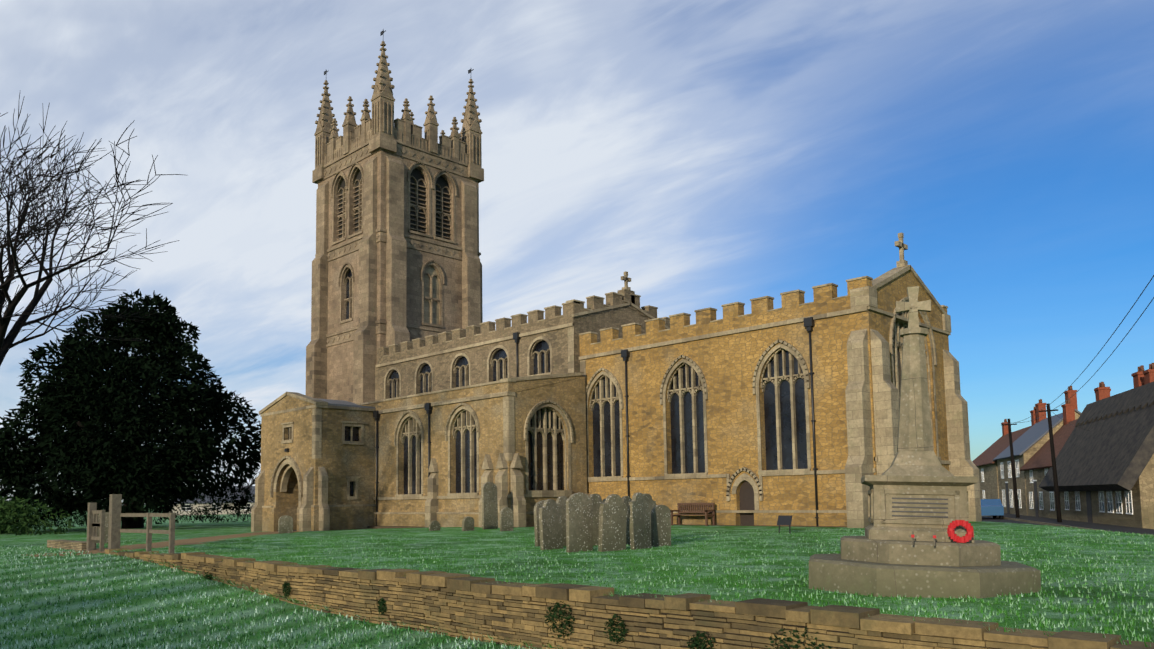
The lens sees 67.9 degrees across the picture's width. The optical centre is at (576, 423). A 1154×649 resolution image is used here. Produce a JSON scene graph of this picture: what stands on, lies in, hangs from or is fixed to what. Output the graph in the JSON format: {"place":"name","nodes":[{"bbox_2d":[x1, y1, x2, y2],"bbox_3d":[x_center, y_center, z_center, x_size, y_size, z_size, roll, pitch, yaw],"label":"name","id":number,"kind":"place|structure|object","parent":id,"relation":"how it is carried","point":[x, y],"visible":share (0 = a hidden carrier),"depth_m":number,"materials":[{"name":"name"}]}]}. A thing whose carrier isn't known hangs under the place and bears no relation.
{"place":"outdoors","nodes":[
{"label":"outdoors","id":0,"kind":"place"},
{"bbox_2d":[261,395,375,531],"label":"church porch walls","id":1,"kind":"structure","parent":0,"point":[339,461],"depth_m":42.98,"materials":[{"name":"beige stone"}]},
{"bbox_2d":[277,426,358,530],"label":"porch windows","id":2,"kind":"structure","parent":1,"relation":"in","point":[355,433],"depth_m":43.07,"materials":[{"name":"black glass"}]},
{"bbox_2d":[318,150,478,402],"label":"church tower walls","id":3,"kind":"structure","parent":0,"point":[340,371],"depth_m":56.15,"materials":[{"name":"beige stone"}]},
{"bbox_2d":[339,168,449,324],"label":"tower windows","id":4,"kind":"structure","parent":3,"relation":"in","point":[416,173],"depth_m":56.25,"materials":[{"name":"black glass"}]},
{"bbox_2d":[374,376,586,526],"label":"church south aisle walls","id":5,"kind":"structure","parent":0,"point":[568,397],"depth_m":39.60,"materials":[{"name":"beige stone"}]},
{"bbox_2d":[404,408,563,493],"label":"aisle windows","id":6,"kind":"structure","parent":5,"relation":"in","point":[560,472],"depth_m":39.01,"materials":[{"name":"black glass"}]},
{"bbox_2d":[0,505,1153,648],"bbox_3d":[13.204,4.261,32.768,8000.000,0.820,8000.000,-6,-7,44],"label":"ground","id":7,"kind":"structure","parent":0,"point":[189,534],"depth_m":15.37,"materials":[{"name":"green plant"}]},
{"bbox_2d":[0,94,181,365],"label":"bare ash tree","id":8,"kind":"object","parent":7,"relation":"on","point":[7,341],"visible":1,"depth_m":26.12,"materials":[{"name":"brown plant"}]},
{"bbox_2d":[0,491,254,535],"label":"hedges","id":9,"kind":"object","parent":7,"relation":"on","point":[10,522],"visible":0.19,"depth_m":48.63,"materials":[{"name":"green plant"}]},
{"bbox_2d":[0,289,260,528],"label":"yew tree","id":10,"kind":"object","parent":7,"relation":"on","point":[89,454],"visible":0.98,"depth_m":51.49,"materials":[{"name":"green plant"}]},
{"bbox_2d":[86,494,174,552],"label":"wooden gate","id":11,"kind":"structure","parent":7,"relation":"on","point":[115,530],"depth_m":21.89,"materials":[{"name":"grey wood"}]},
{"bbox_2d":[172,486,254,514],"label":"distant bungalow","id":12,"kind":"object","parent":7,"relation":"on","point":[209,500],"visible":0.23,"depth_m":155.93,"materials":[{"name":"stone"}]},
{"bbox_2d":[233,467,260,516],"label":"distant bare tree","id":13,"kind":"object","parent":7,"relation":"on","point":[251,484],"visible":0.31,"depth_m":120.13,"materials":[{"name":"brown plant"}]},
{"bbox_2d":[0,545,535,648],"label":"grass blades","id":14,"kind":"object","parent":7,"relation":"on","point":[248,632],"depth_m":12.99,"materials":[{"name":"green plant"}]},
{"bbox_2d":[251,392,375,531],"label":"porch stone trim","id":15,"kind":"structure","parent":7,"relation":"on","point":[305,487],"depth_m":42.56,"materials":[{"name":"beige stone"}]},
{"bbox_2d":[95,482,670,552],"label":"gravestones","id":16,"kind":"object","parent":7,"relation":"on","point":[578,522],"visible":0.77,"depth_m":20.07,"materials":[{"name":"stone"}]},
{"bbox_2d":[306,30,483,403],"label":"tower stone trim","id":17,"kind":"structure","parent":7,"relation":"on","point":[454,152],"depth_m":56.13,"materials":[{"name":"beige stone"}]},
{"bbox_2d":[357,372,590,527],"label":"aisle stone trim","id":18,"kind":"structure","parent":7,"relation":"on","point":[507,388],"depth_m":38.75,"materials":[{"name":"beige stone"}]},
{"bbox_2d":[375,305,648,400],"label":"church nave walls","id":19,"kind":"structure","parent":7,"relation":"on","point":[557,339],"depth_m":44.16,"materials":[{"name":"beige stone"}]},
{"bbox_2d":[390,341,549,397],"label":"clerestory windows","id":20,"kind":"structure","parent":19,"relation":"in","point":[540,346],"depth_m":45.08,"materials":[{"name":"black glass"}]},
{"bbox_2d":[376,271,669,398],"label":"clerestory parapet trim","id":21,"kind":"structure","parent":19,"relation":"on","point":[471,336],"depth_m":44.45,"materials":[{"name":"beige stone"}]},
{"bbox_2d":[23,525,1153,642],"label":"grass blades","id":22,"kind":"object","parent":7,"relation":"on","point":[1030,620],"depth_m":13.00,"materials":[{"name":"green plant"}]},
{"bbox_2d":[345,524,843,529],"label":"earth strip walls","id":23,"kind":"structure","parent":7,"relation":"on","point":[373,527],"depth_m":36.37,"materials":[{"name":"brown soil"}]},
{"bbox_2d":[47,539,1153,648],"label":"retaining wall","id":24,"kind":"structure","parent":7,"relation":"on","point":[454,603],"depth_m":10.05,"materials":[{"name":"brown stone"}]},
{"bbox_2d":[204,571,831,648],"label":"ivy wall","id":25,"kind":"structure","parent":24,"relation":"attached to","point":[285,588],"depth_m":9.64,"materials":[{"name":"green plant"}]},
{"bbox_2d":[111,548,1150,648],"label":"stones","id":26,"kind":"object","parent":24,"relation":"attached to","point":[290,599],"depth_m":14.02,"materials":[{"name":"stone"}]},
{"bbox_2d":[670,503,714,525],"bbox_3d":[4.726,3.749,35.066,1.850,0.970,0.580,-6,-7,44],"label":"bench","id":27,"kind":"object","parent":7,"relation":"on","point":[691,508],"visible":0.94,"depth_m":35.17,"materials":[{"name":"brown wood"}]},
{"bbox_2d":[579,233,981,527],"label":"chancel stone trim","id":28,"kind":"structure","parent":7,"relation":"on","point":[861,296],"depth_m":33.74,"materials":[{"name":"beige stone"}]},
{"bbox_2d":[777,515,791,533],"bbox_3d":[6.424,3.158,26.481,0.480,0.600,0.140,-6,-7,44],"label":"notice sign","id":29,"kind":"object","parent":7,"relation":"on","point":[784,519],"visible":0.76,"depth_m":26.48,"materials":[{"name":"black metal"}]},
{"bbox_2d":[809,286,1040,597],"bbox_3d":[4.340,0.334,11.179,2.675,4.288,2.661,-2,-5,16],"label":"war memorial","id":30,"kind":"object","parent":7,"relation":"on","point":[918,489],"visible":0.85,"depth_m":10.53,"materials":[{"name":"stone"}]},
{"bbox_2d":[909,531,937,545],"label":"remembrance crosses","id":31,"kind":"object","parent":30,"relation":"attached to","point":[912,536],"visible":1,"depth_m":10.05,"materials":[{"name":"brown wood"}]},
{"bbox_2d":[947,520,973,542],"bbox_3d":[4.587,1.292,10.245,0.294,0.269,0.150,-2,-5,15],"label":"poppy wreath","id":32,"kind":"object","parent":30,"relation":"on","point":[968,536],"visible":1,"depth_m":10.21,"materials":[{"name":"red plastic"}]},
{"bbox_2d":[1001,403,1061,521],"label":"utility poles","id":33,"kind":"object","parent":7,"relation":"on","point":[1056,490],"visible":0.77,"depth_m":49.42,"materials":[{"name":"brown wood"}]},
{"bbox_2d":[1004,275,1153,430],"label":"power lines","id":34,"kind":"object","parent":33,"relation":"attached to","point":[1097,354],"visible":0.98,"depth_m":30.27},
{"bbox_2d":[972,363,1153,528],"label":"houses","id":35,"kind":"structure","parent":7,"relation":"on","point":[1105,469],"depth_m":49.10,"materials":[{"name":"stone"}]},
{"bbox_2d":[0,0,1153,505],"label":"sky","id":36,"kind":"structure","parent":0,"point":[708,153],"materials":[{"name":"blue"}]},
{"bbox_2d":[586,270,948,526],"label":"church chancel walls","id":37,"kind":"structure","parent":0,"point":[727,364],"depth_m":34.57,"materials":[{"name":"beige stone"}]},
{"bbox_2d":[593,348,900,524],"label":"chancel windows","id":38,"kind":"structure","parent":37,"relation":"in","point":[746,494],"depth_m":34.41,"materials":[{"name":"black glass"}]},
{"bbox_2d":[981,513,1153,534],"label":"road","id":39,"kind":"structure","parent":0,"point":[1022,519],"depth_m":47.64,"materials":[{"name":"grey asphalt"}]},
{"bbox_2d":[981,499,1003,518],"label":"van","id":40,"kind":"object","parent":39,"relation":"on","point":[994,508],"visible":0.58,"depth_m":59.09,"materials":[{"name":"blue metal"}]}
]}

